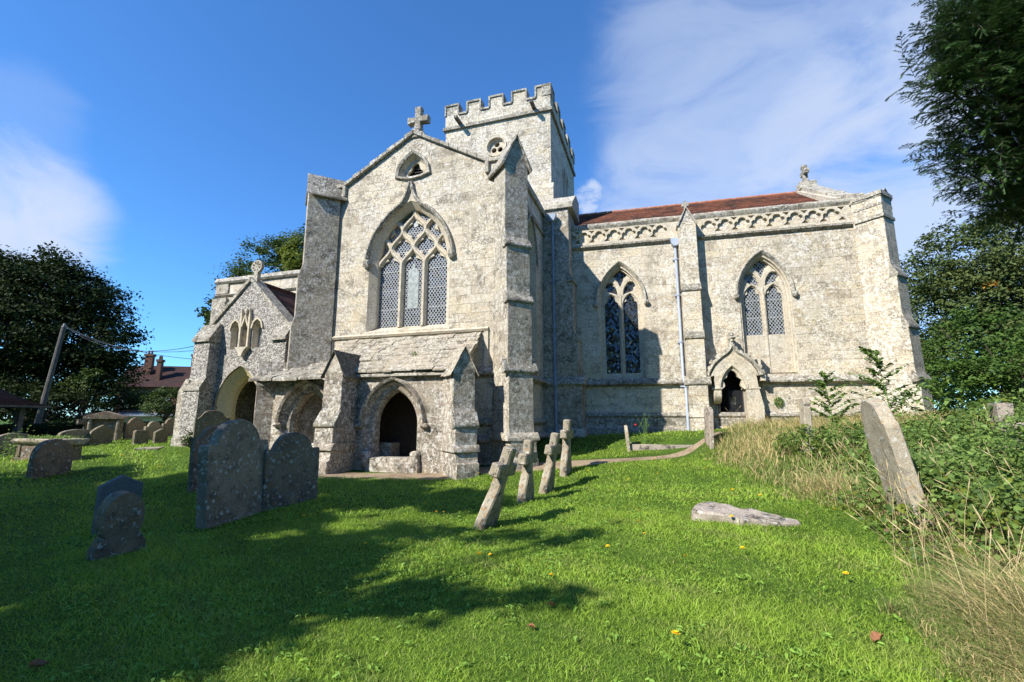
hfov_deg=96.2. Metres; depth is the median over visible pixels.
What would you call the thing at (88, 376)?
bush
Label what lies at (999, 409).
gravestone
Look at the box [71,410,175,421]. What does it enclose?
wall
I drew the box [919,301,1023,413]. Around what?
bush
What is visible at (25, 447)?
chest tomb
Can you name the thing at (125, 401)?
bush
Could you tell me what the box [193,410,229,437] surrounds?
headstone
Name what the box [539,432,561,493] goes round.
grave cross
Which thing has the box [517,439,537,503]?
grave cross
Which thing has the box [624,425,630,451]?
headstone
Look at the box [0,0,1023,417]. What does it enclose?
sky
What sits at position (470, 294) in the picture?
church
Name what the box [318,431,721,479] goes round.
path
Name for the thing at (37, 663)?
dead leaf
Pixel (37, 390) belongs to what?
bush
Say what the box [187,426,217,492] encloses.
headstone
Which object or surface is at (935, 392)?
sapling
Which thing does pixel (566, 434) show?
grave cross
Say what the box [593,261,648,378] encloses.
window
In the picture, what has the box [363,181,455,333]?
window
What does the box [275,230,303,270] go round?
beech tree
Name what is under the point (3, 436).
headstone
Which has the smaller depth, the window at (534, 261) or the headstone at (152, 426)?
the window at (534, 261)
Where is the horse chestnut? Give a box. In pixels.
[899,201,1023,410]
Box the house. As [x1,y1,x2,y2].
[116,350,192,407]
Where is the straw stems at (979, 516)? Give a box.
[723,396,1023,645]
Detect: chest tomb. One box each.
[0,425,89,460]
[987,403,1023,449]
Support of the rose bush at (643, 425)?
on the ground at (314, 573)
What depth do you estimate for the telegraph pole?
26.52 m
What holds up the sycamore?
on the ground at (314, 573)
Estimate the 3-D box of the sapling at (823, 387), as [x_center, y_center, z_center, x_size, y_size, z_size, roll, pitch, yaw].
[6.894,1.483,9.823,1.024,1.756,1.300,-3,-10,17]
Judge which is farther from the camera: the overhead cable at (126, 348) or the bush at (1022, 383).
the overhead cable at (126, 348)
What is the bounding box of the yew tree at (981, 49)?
[884,0,1023,253]
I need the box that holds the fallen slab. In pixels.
[691,501,800,525]
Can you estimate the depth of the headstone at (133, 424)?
19.37 m
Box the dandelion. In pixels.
[671,630,679,650]
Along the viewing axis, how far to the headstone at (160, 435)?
17.47 m
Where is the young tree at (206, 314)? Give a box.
[194,294,216,333]
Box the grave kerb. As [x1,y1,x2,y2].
[630,442,696,450]
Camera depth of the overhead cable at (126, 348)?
21.09 m
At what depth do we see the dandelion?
2.97 m
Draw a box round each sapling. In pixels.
[807,371,860,445]
[841,346,949,416]
[889,377,995,441]
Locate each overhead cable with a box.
[65,326,188,358]
[66,327,193,351]
[72,330,192,351]
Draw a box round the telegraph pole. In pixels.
[34,324,66,425]
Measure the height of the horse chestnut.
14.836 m
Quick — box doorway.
[706,332,765,428]
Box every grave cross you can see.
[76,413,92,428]
[473,446,516,529]
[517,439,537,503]
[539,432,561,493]
[560,419,573,476]
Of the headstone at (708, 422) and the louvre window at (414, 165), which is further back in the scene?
the louvre window at (414, 165)
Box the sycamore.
[0,240,154,425]
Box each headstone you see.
[0,433,32,455]
[25,439,73,478]
[57,429,90,445]
[85,490,145,560]
[87,425,113,445]
[91,475,143,535]
[122,417,145,439]
[132,430,148,444]
[144,421,162,440]
[152,429,167,443]
[162,418,174,435]
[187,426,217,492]
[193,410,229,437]
[196,419,267,528]
[262,432,319,511]
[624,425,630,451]
[704,407,714,448]
[799,398,813,451]
[860,398,936,531]
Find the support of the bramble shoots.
on the ground at (314, 573)
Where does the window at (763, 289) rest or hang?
in the church
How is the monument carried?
on the ground at (314, 573)
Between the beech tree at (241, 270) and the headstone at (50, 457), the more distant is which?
the beech tree at (241, 270)
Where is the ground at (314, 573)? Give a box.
[0,411,1023,681]
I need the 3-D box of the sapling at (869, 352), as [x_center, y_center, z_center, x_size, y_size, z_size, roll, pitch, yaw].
[7.689,1.140,9.211,1.492,2.214,1.474,5,-11,-29]
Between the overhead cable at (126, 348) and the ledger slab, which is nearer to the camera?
the ledger slab
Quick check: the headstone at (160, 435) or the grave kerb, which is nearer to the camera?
the grave kerb
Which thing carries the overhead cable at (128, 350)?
attached to the telegraph pole
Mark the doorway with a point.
(734, 373)
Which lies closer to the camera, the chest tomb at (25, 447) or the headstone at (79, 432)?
the chest tomb at (25, 447)
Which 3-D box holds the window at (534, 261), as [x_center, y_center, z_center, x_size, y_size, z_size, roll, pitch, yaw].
[0.502,-1.980,15.431,0.390,4.985,1.720,-3,-10,17]
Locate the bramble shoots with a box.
[772,390,1023,582]
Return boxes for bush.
[0,373,148,425]
[54,367,106,418]
[106,389,175,409]
[132,386,179,420]
[179,426,192,446]
[633,410,651,443]
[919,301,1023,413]
[996,373,1023,411]
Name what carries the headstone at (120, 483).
on the ground at (314, 573)
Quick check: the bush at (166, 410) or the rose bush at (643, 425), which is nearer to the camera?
the rose bush at (643, 425)
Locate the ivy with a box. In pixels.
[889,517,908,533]
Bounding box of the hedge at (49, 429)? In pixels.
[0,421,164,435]
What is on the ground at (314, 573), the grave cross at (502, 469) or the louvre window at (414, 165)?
the grave cross at (502, 469)
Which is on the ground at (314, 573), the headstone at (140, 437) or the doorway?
the headstone at (140, 437)
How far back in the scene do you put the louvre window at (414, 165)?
14.79 m
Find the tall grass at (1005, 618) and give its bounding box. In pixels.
[695,408,1023,681]
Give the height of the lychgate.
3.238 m
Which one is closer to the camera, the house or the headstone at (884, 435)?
the headstone at (884, 435)
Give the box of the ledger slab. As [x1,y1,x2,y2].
[134,446,165,450]
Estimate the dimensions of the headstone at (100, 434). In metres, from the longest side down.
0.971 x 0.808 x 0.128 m
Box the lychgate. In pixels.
[0,388,51,432]
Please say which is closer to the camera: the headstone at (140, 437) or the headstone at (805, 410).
the headstone at (805, 410)
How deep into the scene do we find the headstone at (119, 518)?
5.30 m
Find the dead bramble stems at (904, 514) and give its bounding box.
[866,498,1023,565]
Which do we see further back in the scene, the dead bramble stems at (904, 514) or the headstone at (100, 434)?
the headstone at (100, 434)
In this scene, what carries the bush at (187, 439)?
on the ground at (314, 573)
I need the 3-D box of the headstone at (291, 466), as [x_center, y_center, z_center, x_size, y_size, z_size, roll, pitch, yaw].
[-3.892,2.365,8.075,0.165,1.494,0.992,-9,-13,35]
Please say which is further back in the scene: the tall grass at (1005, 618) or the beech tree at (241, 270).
the beech tree at (241, 270)
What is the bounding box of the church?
[170,82,934,479]
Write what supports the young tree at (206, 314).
on the ground at (314, 573)
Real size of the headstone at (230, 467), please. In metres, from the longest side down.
1.789 x 1.212 x 0.196 m
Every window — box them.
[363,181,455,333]
[395,150,430,180]
[528,214,538,357]
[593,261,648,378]
[734,249,798,373]
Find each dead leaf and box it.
[28,659,48,667]
[870,631,883,641]
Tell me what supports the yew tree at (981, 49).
on the ground at (314, 573)
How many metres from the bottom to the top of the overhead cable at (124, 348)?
2.307 m
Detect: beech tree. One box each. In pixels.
[208,223,304,291]
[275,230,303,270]
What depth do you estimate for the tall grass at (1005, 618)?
3.58 m
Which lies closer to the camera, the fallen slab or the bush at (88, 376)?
the fallen slab
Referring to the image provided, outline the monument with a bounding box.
[83,411,128,440]
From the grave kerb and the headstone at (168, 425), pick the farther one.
the headstone at (168, 425)
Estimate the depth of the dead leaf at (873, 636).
3.00 m

